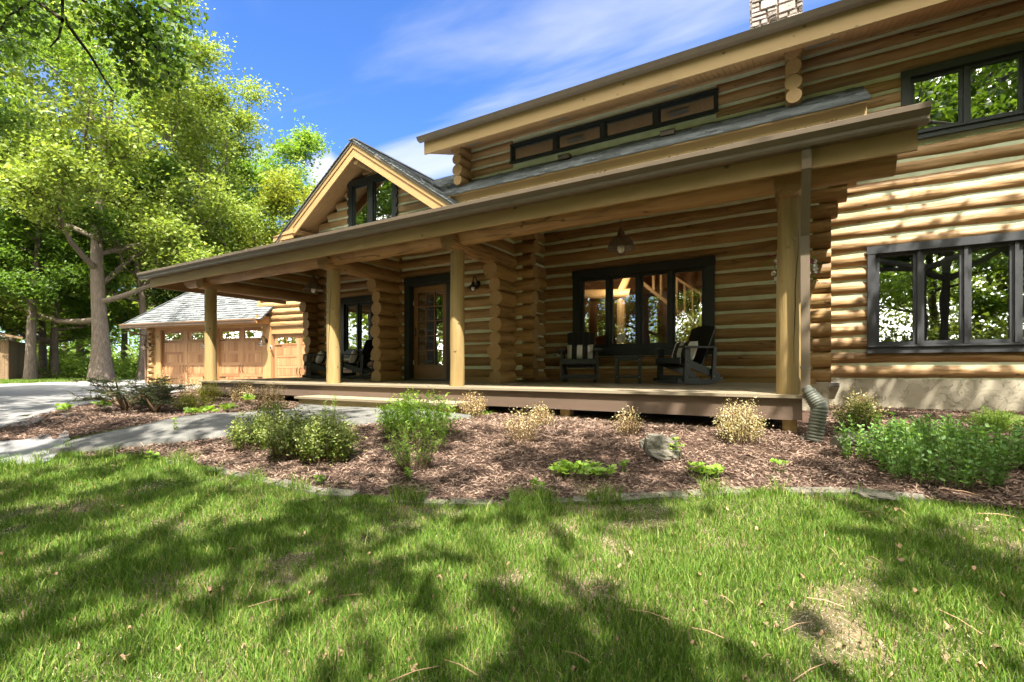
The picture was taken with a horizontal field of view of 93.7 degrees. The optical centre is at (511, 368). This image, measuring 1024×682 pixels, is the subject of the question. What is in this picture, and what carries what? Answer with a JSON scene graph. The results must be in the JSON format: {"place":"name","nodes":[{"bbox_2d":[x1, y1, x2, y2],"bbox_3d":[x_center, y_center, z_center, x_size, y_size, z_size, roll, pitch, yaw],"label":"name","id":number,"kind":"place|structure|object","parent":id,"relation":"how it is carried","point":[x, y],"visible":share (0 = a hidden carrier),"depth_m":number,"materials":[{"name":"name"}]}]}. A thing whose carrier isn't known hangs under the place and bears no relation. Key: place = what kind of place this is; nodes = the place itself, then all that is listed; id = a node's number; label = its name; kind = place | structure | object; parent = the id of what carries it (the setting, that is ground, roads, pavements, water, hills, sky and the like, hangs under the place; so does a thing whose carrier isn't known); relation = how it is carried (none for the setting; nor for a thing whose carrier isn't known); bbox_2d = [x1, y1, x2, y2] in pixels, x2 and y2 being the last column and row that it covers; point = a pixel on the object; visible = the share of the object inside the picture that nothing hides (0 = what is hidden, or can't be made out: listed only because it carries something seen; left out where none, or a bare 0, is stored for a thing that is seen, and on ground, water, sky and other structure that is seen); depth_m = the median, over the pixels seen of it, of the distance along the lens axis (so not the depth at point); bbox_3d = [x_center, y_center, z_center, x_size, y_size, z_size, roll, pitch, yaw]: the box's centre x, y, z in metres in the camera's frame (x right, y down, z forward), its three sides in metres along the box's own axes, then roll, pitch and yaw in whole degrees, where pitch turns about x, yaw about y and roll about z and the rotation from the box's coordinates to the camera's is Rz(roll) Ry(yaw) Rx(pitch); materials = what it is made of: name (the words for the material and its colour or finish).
{"place":"outdoors","nodes":[
{"label":"outdoors","id":0,"kind":"place"},
{"bbox_2d":[0,379,199,465],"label":"driveway","id":1,"kind":"structure","parent":0,"point":[17,400],"depth_m":9.63,"materials":[{"name":"concrete"}]},
{"bbox_2d":[0,0,839,357],"label":"sky","id":2,"kind":"structure","parent":0,"point":[385,75],"materials":[{"name":"blue"}]},
{"bbox_2d":[0,376,1023,681],"bbox_3d":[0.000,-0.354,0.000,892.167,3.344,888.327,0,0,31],"label":"ground","id":3,"kind":"structure","parent":0,"point":[856,590],"depth_m":2.45,"materials":[{"name":"green plant"}]},
{"bbox_2d":[0,332,49,378],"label":"wooden shed","id":4,"kind":"structure","parent":3,"relation":"on","point":[12,355],"depth_m":27.38,"materials":[{"name":"brown wood"}]},
{"bbox_2d":[0,157,69,277],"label":"slender tree","id":5,"kind":"object","parent":3,"relation":"on","point":[21,230],"visible":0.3,"depth_m":26.21,"materials":[{"name":"green plant"}]},
{"bbox_2d":[2,204,104,341],"bbox_3d":[-37.632,-8.357,35.887,13.008,18.681,13.072,0,0,0],"label":"maple tree","id":6,"kind":"object","parent":3,"relation":"on","point":[15,339],"visible":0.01,"depth_m":37.34,"materials":[{"name":"green plant"}]},
{"bbox_2d":[0,124,129,378],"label":"slender tree","id":7,"kind":"object","parent":3,"relation":"on","point":[44,286],"visible":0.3,"depth_m":26.50,"materials":[{"name":"green plant"}]},
{"bbox_2d":[0,150,132,352],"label":"oak tree","id":8,"kind":"object","parent":3,"relation":"on","point":[63,332],"visible":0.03,"depth_m":43.94,"materials":[{"name":"green plant"}]},
{"bbox_2d":[1,205,134,374],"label":"maple tree","id":9,"kind":"object","parent":3,"relation":"on","point":[42,346],"visible":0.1,"depth_m":31.02,"materials":[{"name":"green plant"}]},
{"bbox_2d":[0,377,135,383],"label":"grass","id":10,"kind":"structure","parent":3,"relation":"on","point":[12,380],"depth_m":24.61,"materials":[{"name":"green plant"}]},
{"bbox_2d":[0,0,148,154],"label":"maple tree","id":11,"kind":"object","parent":3,"relation":"on","point":[6,121],"visible":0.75,"depth_m":13.50,"materials":[{"name":"green plant"}]},
{"bbox_2d":[0,186,152,376],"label":"maple tree","id":12,"kind":"object","parent":3,"relation":"on","point":[123,314],"visible":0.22,"depth_m":29.84,"materials":[{"name":"green plant"}]},
{"bbox_2d":[0,78,153,372],"bbox_3d":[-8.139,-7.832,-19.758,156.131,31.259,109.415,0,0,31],"label":"woods","id":13,"kind":"object","parent":3,"relation":"on","point":[61,351],"visible":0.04,"depth_m":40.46,"materials":[{"name":"green plant"}]},
{"bbox_2d":[36,345,143,378],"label":"undergrowth","id":14,"kind":"object","parent":3,"relation":"on","point":[125,367],"visible":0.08,"depth_m":31.54,"materials":[{"name":"green plant"}]},
{"bbox_2d":[46,196,136,364],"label":"maple tree","id":15,"kind":"object","parent":3,"relation":"on","point":[79,347],"visible":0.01,"depth_m":47.76,"materials":[{"name":"green plant"}]},
{"bbox_2d":[0,0,209,104],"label":"overhanging tree","id":16,"kind":"object","parent":3,"relation":"on","point":[151,37],"visible":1,"depth_m":7.14,"materials":[{"name":"green plant"}]},
{"bbox_2d":[25,140,204,378],"bbox_3d":[-22.545,-6.314,28.113,9.639,14.627,8.941,0,0,-19],"label":"slender tree","id":17,"kind":"object","parent":3,"relation":"on","point":[157,298],"visible":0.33,"depth_m":27.56,"materials":[{"name":"green plant"}]},
{"bbox_2d":[0,0,271,379],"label":"oak tree","id":18,"kind":"object","parent":3,"relation":"on","point":[164,235],"visible":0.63,"depth_m":25.39,"materials":[{"name":"green plant"}]},
{"bbox_2d":[106,241,167,361],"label":"slender tree","id":19,"kind":"object","parent":3,"relation":"on","point":[125,338],"depth_m":49.71,"materials":[{"name":"green plant"}]},
{"bbox_2d":[0,389,296,440],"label":"mulch bed","id":20,"kind":"object","parent":3,"relation":"on","point":[67,422],"visible":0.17,"depth_m":6.67,"materials":[{"name":"wood"}]},
{"bbox_2d":[54,403,74,412],"bbox_3d":[-7.078,0.621,7.600,0.327,0.163,0.237,0,0,31],"label":"hosta sprout","id":21,"kind":"object","parent":20,"relation":"on","point":[64,406],"visible":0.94,"depth_m":7.58,"materials":[{"name":"green plant"}]},
{"bbox_2d":[65,375,176,411],"bbox_3d":[-6.269,0.404,7.848,1.380,0.628,1.499,0,0,31],"label":"spreading yew","id":22,"kind":"object","parent":20,"relation":"on","point":[123,404],"visible":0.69,"depth_m":7.66,"materials":[{"name":"green plant"}]},
{"bbox_2d":[111,376,194,412],"bbox_3d":[-5.724,0.431,7.617,1.423,0.628,1.036,0,0,31],"label":"spreading yew","id":23,"kind":"object","parent":20,"relation":"on","point":[156,398],"visible":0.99,"depth_m":7.63,"materials":[{"name":"green plant"}]},
{"bbox_2d":[174,375,201,396],"bbox_3d":[-7.512,0.430,11.193,0.565,0.535,0.643,0,0,31],"label":"barberry","id":24,"kind":"object","parent":20,"relation":"on","point":[191,391],"visible":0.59,"depth_m":11.18,"materials":[{"name":"beige plant"}]},
{"bbox_2d":[164,393,216,409],"bbox_3d":[-5.304,0.556,7.906,0.731,0.336,0.706,0,0,-44],"label":"golden juniper","id":25,"kind":"object","parent":20,"relation":"on","point":[187,400],"visible":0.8,"depth_m":7.83,"materials":[{"name":"plant"}]},
{"bbox_2d":[183,406,204,413],"bbox_3d":[-4.469,0.609,6.756,0.231,0.164,0.275,0,0,-43],"label":"hosta sprout","id":26,"kind":"object","parent":20,"relation":"on","point":[187,410],"visible":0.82,"depth_m":6.74,"materials":[{"name":"green plant"}]},
{"bbox_2d":[196,378,225,401],"bbox_3d":[-6.258,0.462,9.949,0.595,0.560,0.549,0,0,31],"label":"golden juniper","id":27,"kind":"object","parent":20,"relation":"on","point":[213,393],"visible":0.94,"depth_m":9.87,"materials":[{"name":"plant"}]},
{"bbox_2d":[226,382,255,401],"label":"dry shrub","id":28,"kind":"object","parent":20,"relation":"on","point":[241,393],"visible":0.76,"depth_m":9.39,"materials":[{"name":"beige plant"}]},
{"bbox_2d":[250,379,286,409],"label":"dry shrub","id":29,"kind":"object","parent":20,"relation":"on","point":[268,397],"visible":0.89,"depth_m":7.93,"materials":[{"name":"brown plant"}]},
{"bbox_2d":[86,143,211,336],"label":"oak tree","id":30,"kind":"object","parent":3,"relation":"on","point":[126,283],"visible":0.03,"depth_m":44.37,"materials":[{"name":"green plant"}]},
{"bbox_2d":[68,21,313,306],"bbox_3d":[-21.245,-10.277,34.363,14.109,22.343,19.508,0,0,-25],"label":"oak tree","id":31,"kind":"object","parent":3,"relation":"on","point":[222,137],"visible":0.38,"depth_m":31.17,"materials":[{"name":"green plant"}]},
{"bbox_2d":[118,292,305,384],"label":"garage","id":32,"kind":"structure","parent":3,"relation":"on","point":[174,327],"depth_m":18.81,"materials":[{"name":"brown wood"}]},
{"bbox_2d":[163,329,203,384],"bbox_3d":[-13.383,-0.452,19.659,2.655,2.283,0.132,0,0,20],"label":"garage door","id":33,"kind":"structure","parent":32,"relation":"in","point":[183,355],"depth_m":19.70,"materials":[{"name":"brown wood"}]},
{"bbox_2d":[219,327,262,379],"bbox_3d":[-10.485,-0.452,18.633,2.359,2.283,0.131,0,0,20],"label":"garage door","id":34,"kind":"structure","parent":32,"relation":"in","point":[240,355],"depth_m":18.66,"materials":[{"name":"brown wood"}]},
{"bbox_2d":[275,334,305,377],"bbox_3d":[-7.853,-0.293,17.701,2.300,1.967,0.131,0,0,20],"label":"garage door","id":35,"kind":"structure","parent":32,"relation":"in","point":[289,348],"depth_m":17.86,"materials":[{"name":"brown wood"}]},
{"bbox_2d":[149,109,340,266],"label":"maple tree","id":36,"kind":"object","parent":3,"relation":"on","point":[305,143],"visible":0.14,"depth_m":40.77,"materials":[{"name":"green plant"}]},
{"bbox_2d":[233,472,281,486],"bbox_3d":[-2.349,1.045,4.416,0.523,0.125,0.111,0,0,26],"label":"edging stone","id":37,"kind":"object","parent":3,"relation":"on","point":[265,481],"visible":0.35,"depth_m":4.38,"materials":[{"name":"stone"}]},
{"bbox_2d":[49,404,470,453],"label":"walkway","id":38,"kind":"structure","parent":3,"relation":"on","point":[195,427],"depth_m":6.14,"materials":[{"name":"concrete"}]},
{"bbox_2d":[228,164,320,249],"bbox_3d":[-15.063,-6.110,34.187,11.349,13.918,9.196,0,0,-6],"label":"young tree","id":39,"kind":"object","parent":3,"relation":"on","point":[283,199],"visible":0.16,"depth_m":31.75,"materials":[{"name":"green plant"}]},
{"bbox_2d":[274,479,323,495],"bbox_3d":[-1.867,1.071,4.204,0.463,0.137,0.121,0,0,23],"label":"edging stone","id":40,"kind":"object","parent":3,"relation":"on","point":[314,488],"visible":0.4,"depth_m":4.18,"materials":[{"name":"stone"}]},
{"bbox_2d":[315,488,359,498],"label":"edging stone","id":41,"kind":"object","parent":3,"relation":"on","point":[342,492],"visible":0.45,"depth_m":4.02,"materials":[{"name":"stone"}]},
{"bbox_2d":[0,437,791,513],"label":"edge grass","id":42,"kind":"structure","parent":3,"relation":"on","point":[538,494],"depth_m":3.79,"materials":[{"name":"green plant"}]},
{"bbox_2d":[386,494,447,506],"bbox_3d":[-0.757,1.082,3.808,0.509,0.108,0.126,0,0,18],"label":"edging stone","id":43,"kind":"object","parent":3,"relation":"on","point":[426,503],"visible":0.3,"depth_m":3.77,"materials":[{"name":"stone"}]},
{"bbox_2d":[449,499,492,507],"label":"edging stone","id":44,"kind":"object","parent":3,"relation":"on","point":[469,501],"visible":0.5,"depth_m":3.70,"materials":[{"name":"stone"}]},
{"bbox_2d":[0,442,1023,681],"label":"leaf litter","id":45,"kind":"object","parent":3,"relation":"on","point":[821,632],"visible":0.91,"depth_m":2.20,"materials":[{"name":"brown plant"}]},
{"bbox_2d":[0,392,1023,508],"bbox_3d":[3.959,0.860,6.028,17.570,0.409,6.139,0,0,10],"label":"mulch bed","id":46,"kind":"object","parent":3,"relation":"on","point":[495,459],"visible":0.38,"depth_m":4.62,"materials":[{"name":"wood"}]},
{"bbox_2d":[224,406,276,449],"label":"boxwood","id":47,"kind":"object","parent":46,"relation":"on","point":[238,430],"visible":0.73,"depth_m":5.38,"materials":[{"name":"green plant"}]},
{"bbox_2d":[249,399,293,431],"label":"boxwood","id":48,"kind":"object","parent":46,"relation":"on","point":[272,412],"visible":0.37,"depth_m":5.88,"materials":[{"name":"green plant"}]},
{"bbox_2d":[255,401,327,460],"bbox_3d":[-2.326,0.660,5.118,0.737,0.620,0.771,0,0,31],"label":"boxwood","id":49,"kind":"object","parent":46,"relation":"on","point":[283,443],"visible":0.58,"depth_m":4.98,"materials":[{"name":"green plant"}]},
{"bbox_2d":[289,407,366,465],"bbox_3d":[-1.896,0.689,4.918,0.730,0.577,0.758,0,0,-30],"label":"boxwood","id":50,"kind":"object","parent":46,"relation":"on","point":[334,439],"visible":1,"depth_m":4.84,"materials":[{"name":"green plant"}]},
{"bbox_2d":[383,415,441,472],"bbox_3d":[-0.943,0.700,4.562,0.537,0.527,0.586,0,0,31],"label":"perennial clump","id":51,"kind":"object","parent":46,"relation":"on","point":[405,448],"visible":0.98,"depth_m":4.54,"materials":[{"name":"green plant"}]},
{"bbox_2d":[372,386,460,439],"bbox_3d":[-1.147,0.517,5.696,1.013,0.636,1.083,0,0,-20],"label":"fern bush","id":52,"kind":"object","parent":46,"relation":"on","point":[408,413],"visible":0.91,"depth_m":5.50,"materials":[{"name":"green plant"}]},
{"bbox_2d":[433,414,448,452],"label":"seedling","id":53,"kind":"object","parent":46,"relation":"on","point":[444,434],"visible":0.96,"depth_m":5.04,"materials":[{"name":"green plant"}]},
{"bbox_2d":[456,391,488,417],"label":"dry shrub","id":54,"kind":"object","parent":46,"relation":"on","point":[478,411],"visible":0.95,"depth_m":6.89,"materials":[{"name":"beige plant"}]},
{"bbox_2d":[502,405,542,442],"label":"dry shrub","id":55,"kind":"object","parent":46,"relation":"on","point":[521,434],"visible":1,"depth_m":5.33,"materials":[{"name":"beige plant"}]},
{"bbox_2d":[530,401,554,425],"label":"dry shrub","id":56,"kind":"object","parent":46,"relation":"on","point":[538,413],"visible":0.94,"depth_m":5.99,"materials":[{"name":"beige plant"}]},
{"bbox_2d":[548,459,616,480],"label":"ground cover","id":57,"kind":"object","parent":46,"relation":"on","point":[587,468],"visible":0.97,"depth_m":4.33,"materials":[{"name":"green plant"}]},
{"bbox_2d":[608,405,645,435],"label":"dry shrub","id":58,"kind":"object","parent":46,"relation":"on","point":[624,426],"visible":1,"depth_m":5.37,"materials":[{"name":"beige plant"}]},
{"bbox_2d":[645,433,677,452],"bbox_3d":[1.501,0.771,4.836,0.302,0.216,0.309,0,0,9],"label":"limestone rock","id":59,"kind":"object","parent":46,"relation":"on","point":[657,441],"visible":0.56,"depth_m":4.74,"materials":[{"name":"grey stone"}]},
{"bbox_2d":[645,448,681,460],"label":"limestone rock","id":60,"kind":"object","parent":46,"relation":"on","point":[662,455],"visible":0.81,"depth_m":4.62,"materials":[{"name":"grey stone"}]},
{"bbox_2d":[668,437,683,453],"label":"ground cover","id":61,"kind":"object","parent":46,"relation":"on","point":[676,448],"visible":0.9,"depth_m":4.65,"materials":[{"name":"green plant"}]},
{"bbox_2d":[686,461,724,477],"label":"ground cover","id":62,"kind":"object","parent":46,"relation":"on","point":[702,469],"visible":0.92,"depth_m":4.18,"materials":[{"name":"green plant"}]},
{"bbox_2d":[712,393,773,443],"bbox_3d":[2.373,0.545,5.062,0.571,0.568,0.538,0,0,-27],"label":"cream shrub","id":63,"kind":"object","parent":46,"relation":"on","point":[731,425],"visible":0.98,"depth_m":5.02,"materials":[{"name":"beige plant"}]},
{"bbox_2d":[770,458,788,473],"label":"weed","id":64,"kind":"object","parent":46,"relation":"on","point":[772,460],"visible":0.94,"depth_m":4.27,"materials":[{"name":"green plant"}]},
{"bbox_2d":[830,433,870,447],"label":"limestone rock","id":65,"kind":"object","parent":46,"relation":"on","point":[834,441],"visible":0.41,"depth_m":4.77,"materials":[{"name":"grey stone"}]},
{"bbox_2d":[828,386,890,429],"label":"cream shrub","id":66,"kind":"object","parent":46,"relation":"on","point":[862,411],"visible":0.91,"depth_m":5.32,"materials":[{"name":"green plant"}]},
{"bbox_2d":[852,487,898,501],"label":"edging slab","id":67,"kind":"structure","parent":46,"relation":"on","point":[878,495],"depth_m":3.61,"materials":[{"name":"stone"}]},
{"bbox_2d":[834,412,926,464],"bbox_3d":[3.362,0.618,4.384,0.722,0.446,0.523,0,0,31],"label":"mint clump","id":68,"kind":"object","parent":46,"relation":"on","point":[875,432],"visible":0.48,"depth_m":4.37,"materials":[{"name":"green plant"}]},
{"bbox_2d":[878,414,995,452],"bbox_3d":[3.837,0.590,4.370,0.831,0.356,0.581,0,0,31],"label":"mint clump","id":69,"kind":"object","parent":46,"relation":"on","point":[935,429],"visible":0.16,"depth_m":4.33,"materials":[{"name":"green plant"}]},
{"bbox_2d":[864,417,1019,488],"bbox_3d":[3.426,0.648,3.874,0.927,0.515,0.659,0,0,31],"label":"mint clump","id":70,"kind":"object","parent":46,"relation":"on","point":[914,454],"visible":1,"depth_m":3.79,"materials":[{"name":"green plant"}]},
{"bbox_2d":[934,417,1023,468],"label":"mint clump","id":71,"kind":"object","parent":46,"relation":"on","point":[1017,433],"visible":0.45,"depth_m":3.99,"materials":[{"name":"green plant"}]},
{"bbox_2d":[956,405,1023,432],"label":"juniper mound","id":72,"kind":"object","parent":46,"relation":"on","point":[1005,421],"visible":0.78,"depth_m":5.22,"materials":[{"name":"green plant"}]},
{"bbox_2d":[256,394,810,425],"bbox_3d":[-0.699,0.684,10.044,12.600,0.061,4.200,0,0,31],"label":"skirting","id":73,"kind":"object","parent":3,"relation":"on","point":[804,421],"visible":0.06,"depth_m":7.09,"materials":[{"name":"wood"}]},
{"bbox_2d":[497,497,570,507],"bbox_3d":[0.166,1.079,3.744,0.574,0.101,0.113,0,0,-11],"label":"edging stone","id":74,"kind":"object","parent":3,"relation":"on","point":[537,500],"visible":0.2,"depth_m":3.73,"materials":[{"name":"stone"}]},
{"bbox_2d":[137,0,1023,442],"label":"log house","id":75,"kind":"structure","parent":3,"relation":"on","point":[903,220],"depth_m":8.44,"materials":[{"name":"brown wood"}]},
{"bbox_2d":[303,270,323,294],"bbox_3d":[-4.442,-2.012,10.740,0.430,0.718,0.430,0,0,31],"label":"pendant lamp","id":76,"kind":"object","parent":75,"relation":"hanging from","point":[313,285],"visible":0.91,"depth_m":10.66,"materials":[{"name":"brown metal"}]},
{"bbox_2d":[302,354,326,378],"bbox_3d":[-4.750,-0.227,12.169,0.920,0.964,0.800,0,0,-7],"label":"rocking chair","id":77,"kind":"object","parent":75,"relation":"on","point":[314,365],"visible":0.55,"depth_m":11.86,"materials":[{"name":"black wood"}]},
{"bbox_2d":[315,351,326,363],"bbox_3d":[-4.819,-0.280,12.160,0.190,0.336,0.482,22,-3,-7],"label":"pillow","id":78,"kind":"object","parent":77,"relation":"on","point":[321,359],"visible":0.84,"depth_m":11.97,"materials":[{"name":"fabric"}]},
{"bbox_2d":[340,295,373,357],"bbox_3d":[-3.753,-1.130,12.868,2.350,1.660,0.195,0,0,30],"label":"window","id":79,"kind":"structure","parent":75,"relation":"in","point":[358,301],"depth_m":13.17,"materials":[{"name":"paint"}]},
{"bbox_2d":[340,339,374,378],"bbox_3d":[-3.764,-0.230,11.808,0.920,0.964,0.800,0,0,10],"label":"rocking chair","id":80,"kind":"object","parent":75,"relation":"on","point":[362,368],"visible":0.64,"depth_m":11.55,"materials":[{"name":"black wood"}]},
{"bbox_2d":[349,350,361,362],"bbox_3d":[-3.832,-0.283,11.820,0.190,0.336,0.482,22,4,10],"label":"pillow","id":81,"kind":"object","parent":80,"relation":"on","point":[353,358],"visible":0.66,"depth_m":11.63,"materials":[{"name":"fabric"}]},
{"bbox_2d":[347,173,397,226],"bbox_3d":[-3.775,-4.326,13.012,1.899,1.813,0.130,0,0,30],"label":"window","id":82,"kind":"structure","parent":75,"relation":"in","point":[370,181],"depth_m":13.00,"materials":[{"name":"paint"}]},
{"bbox_2d":[414,284,445,378],"bbox_3d":[-1.772,-0.783,10.341,0.920,2.005,0.109,0,0,30],"label":"door","id":83,"kind":"structure","parent":75,"relation":"in","point":[426,371],"depth_m":10.37,"materials":[{"name":"brown wood"}]},
{"bbox_2d":[467,276,479,291],"bbox_3d":[-0.750,-1.662,9.422,0.250,0.334,0.295,0,0,31],"label":"wall lamp","id":84,"kind":"object","parent":75,"relation":"attached to","point":[473,286],"visible":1,"depth_m":9.40,"materials":[{"name":"brown metal"}]},
{"bbox_2d":[556,331,601,381],"bbox_3d":[1.255,-0.230,8.845,0.800,0.964,0.920,0,0,12],"label":"rocking chair","id":85,"kind":"object","parent":75,"relation":"on","point":[580,338],"visible":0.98,"depth_m":8.80,"materials":[{"name":"black wood"}]},
{"bbox_2d":[567,345,592,358],"bbox_3d":[1.241,-0.282,8.776,0.482,0.336,0.190,0,-22,11],"label":"pillow","id":86,"kind":"object","parent":85,"relation":"on","point":[579,351],"visible":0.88,"depth_m":8.70,"materials":[{"name":"fabric"}]},
{"bbox_2d":[509,87,718,163],"bbox_3d":[2.055,-5.340,10.799,4.820,0.480,0.195,0,0,30],"label":"window","id":87,"kind":"structure","parent":75,"relation":"in","point":[655,109],"depth_m":10.60,"materials":[{"name":"paint"}]},
{"bbox_2d":[606,227,635,255],"bbox_3d":[1.627,-2.041,7.166,0.430,0.718,0.430,0,0,31],"label":"pendant lamp","id":88,"kind":"object","parent":75,"relation":"hanging from","point":[621,242],"visible":0.95,"depth_m":7.11,"materials":[{"name":"brown metal"}]},
{"bbox_2d":[613,356,642,383],"bbox_3d":[2.009,0.024,8.276,0.480,0.460,0.441,0,0,16],"label":"side table","id":89,"kind":"object","parent":75,"relation":"on","point":[628,358],"visible":1,"depth_m":8.12,"materials":[{"name":"black wood"}]},
{"bbox_2d":[572,256,715,355],"bbox_3d":[2.442,-1.120,9.219,2.730,1.740,0.195,0,0,30],"label":"window","id":90,"kind":"structure","parent":75,"relation":"in","point":[706,265],"depth_m":9.18,"materials":[{"name":"paint"}]},
{"bbox_2d":[660,128,675,136],"bbox_3d":[3.204,-4.772,9.838,0.290,0.150,0.235,0,0,31],"label":"floodlight","id":91,"kind":"object","parent":75,"relation":"attached to","point":[667,132],"visible":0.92,"depth_m":9.75,"materials":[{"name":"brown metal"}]},
{"bbox_2d":[652,326,723,384],"bbox_3d":[2.873,-0.229,7.838,0.920,0.964,0.800,0,0,-22],"label":"rocking chair","id":92,"kind":"object","parent":75,"relation":"on","point":[702,335],"visible":0.99,"depth_m":7.70,"materials":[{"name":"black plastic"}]},
{"bbox_2d":[672,341,697,359],"bbox_3d":[2.808,-0.282,7.812,0.190,0.336,0.482,23,-8,-20],"label":"pillow","id":93,"kind":"object","parent":92,"relation":"on","point":[677,352],"visible":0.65,"depth_m":7.72,"materials":[{"name":"fabric"}]},
{"bbox_2d":[764,252,821,292],"bbox_3d":[3.409,-1.496,5.846,0.606,1.142,0.564,0,0,31],"label":"hanging basket","id":94,"kind":"object","parent":75,"relation":"hanging from","point":[815,268],"visible":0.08,"depth_m":5.78,"materials":[{"name":"green metal"}]},
{"bbox_2d":[867,231,1023,353],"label":"window","id":95,"kind":"structure","parent":75,"relation":"in","point":[1015,240],"depth_m":7.74,"materials":[{"name":"black wood"}]},
{"bbox_2d":[900,42,1023,139],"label":"window","id":96,"kind":"structure","parent":75,"relation":"in","point":[963,66],"depth_m":7.67,"materials":[{"name":"paint"}]},
{"bbox_2d":[573,496,614,504],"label":"edging stone","id":97,"kind":"object","parent":3,"relation":"on","point":[579,499],"visible":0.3,"depth_m":3.75,"materials":[{"name":"stone"}]},
{"bbox_2d":[615,491,689,503],"bbox_3d":[1.109,1.054,3.810,0.564,0.124,0.132,0,0,-5],"label":"edging stone","id":98,"kind":"object","parent":3,"relation":"on","point":[653,497],"visible":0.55,"depth_m":3.78,"materials":[{"name":"stone"}]},
{"bbox_2d":[687,486,749,497],"bbox_3d":[1.646,1.023,3.844,0.460,0.127,0.130,0,0,-2],"label":"edging stone","id":99,"kind":"object","parent":3,"relation":"on","point":[695,491],"visible":0.25,"depth_m":3.82,"materials":[{"name":"stone"}]},
{"bbox_2d":[784,487,852,495],"bbox_3d":[2.441,1.007,3.815,0.490,0.116,0.124,0,0,9],"label":"edging stone","id":100,"kind":"object","parent":3,"relation":"on","point":[821,491],"visible":0.4,"depth_m":3.80,"materials":[{"name":"stone"}]},
{"bbox_2d":[883,490,925,502],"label":"edging stone","id":101,"kind":"object","parent":3,"relation":"on","point":[921,496],"visible":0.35,"depth_m":3.58,"materials":[{"name":"stone"}]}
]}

